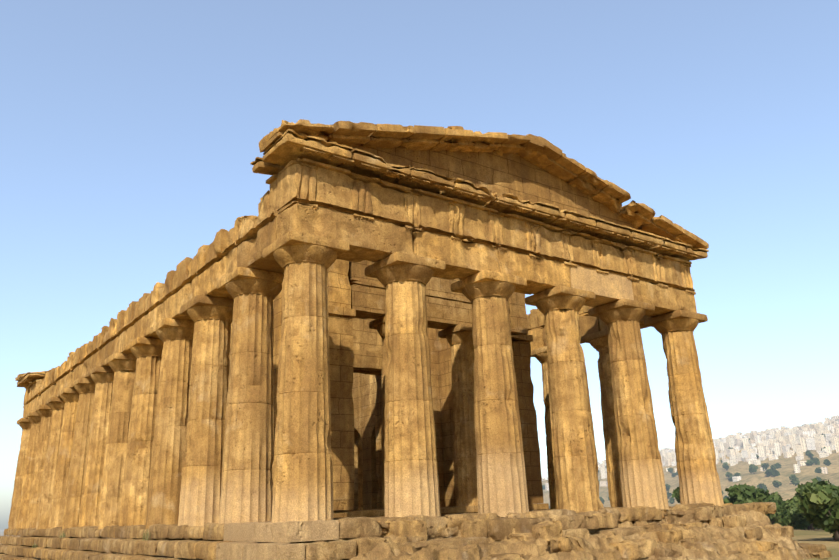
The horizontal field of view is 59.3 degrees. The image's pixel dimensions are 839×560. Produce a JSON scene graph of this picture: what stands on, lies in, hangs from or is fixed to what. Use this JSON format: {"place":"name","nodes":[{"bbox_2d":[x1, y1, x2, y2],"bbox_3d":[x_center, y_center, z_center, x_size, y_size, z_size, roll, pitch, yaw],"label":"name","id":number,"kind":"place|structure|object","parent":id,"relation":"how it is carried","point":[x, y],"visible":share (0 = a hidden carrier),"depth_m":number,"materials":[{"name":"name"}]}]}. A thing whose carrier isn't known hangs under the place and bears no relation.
{"place":"outdoors","nodes":[
{"label":"outdoors","id":0,"kind":"place"},
{"bbox_2d":[228,259,548,517],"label":"cella walls","id":1,"kind":"structure","parent":0,"point":[356,300],"depth_m":27.63,"materials":[{"name":"stone"}]},
{"bbox_2d":[0,443,838,559],"bbox_3d":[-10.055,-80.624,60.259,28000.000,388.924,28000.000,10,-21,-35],"label":"ground","id":2,"kind":"structure","parent":0,"point":[785,490],"depth_m":1384.90,"materials":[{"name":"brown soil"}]},
{"bbox_2d":[0,502,732,559],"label":"crepidoma steps","id":3,"kind":"structure","parent":2,"relation":"on","point":[343,538],"depth_m":19.27,"materials":[{"name":"beige stone"}]},
{"bbox_2d":[32,529,150,547],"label":"weeds","id":4,"kind":"object","parent":3,"relation":"on","point":[64,534],"visible":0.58,"depth_m":22.48,"materials":[{"name":"brown plant"}]},
{"bbox_2d":[8,231,723,529],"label":"columns","id":5,"kind":"structure","parent":3,"relation":"on","point":[171,425],"depth_m":22.15,"materials":[{"name":"stone"}]},
{"bbox_2d":[15,119,708,417],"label":"entablature pediments","id":6,"kind":"object","parent":5,"relation":"on","point":[323,180],"visible":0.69,"depth_m":22.36,"materials":[{"name":"stone"}]},
{"bbox_2d":[351,146,645,231],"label":"pediment tympanum walls","id":7,"kind":"structure","parent":6,"relation":"on","point":[520,177],"depth_m":23.73,"materials":[{"name":"stone"}]},
{"bbox_2d":[369,316,477,508],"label":"inner columns","id":8,"kind":"structure","parent":3,"relation":"on","point":[458,337],"depth_m":26.38,"materials":[{"name":"stone"}]},
{"bbox_2d":[341,502,831,559],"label":"outcrop rock","id":9,"kind":"object","parent":2,"relation":"on","point":[746,531],"visible":0.92,"depth_m":20.32,"materials":[{"name":"beige stone"}]},
{"bbox_2d":[542,415,838,490],"bbox_3d":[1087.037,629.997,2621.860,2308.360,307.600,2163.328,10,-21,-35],"label":"town buildings","id":10,"kind":"structure","parent":2,"relation":"on","point":[773,443],"depth_m":1934.52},
{"bbox_2d":[678,469,838,540],"bbox_3d":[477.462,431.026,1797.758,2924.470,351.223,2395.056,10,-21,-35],"label":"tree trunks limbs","id":11,"kind":"object","parent":2,"relation":"on","point":[836,533],"visible":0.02,"depth_m":59.94,"materials":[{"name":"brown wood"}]},
{"bbox_2d":[542,433,838,537],"bbox_3d":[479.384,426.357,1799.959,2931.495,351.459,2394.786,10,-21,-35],"label":"trees","id":12,"kind":"object","parent":11,"relation":"attached to","point":[816,500],"visible":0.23,"depth_m":70.12,"materials":[{"name":"green plant"}]},
{"bbox_2d":[0,0,838,529],"label":"sky","id":13,"kind":"structure","parent":0,"point":[131,131],"materials":[{"name":"blue"}]}
]}

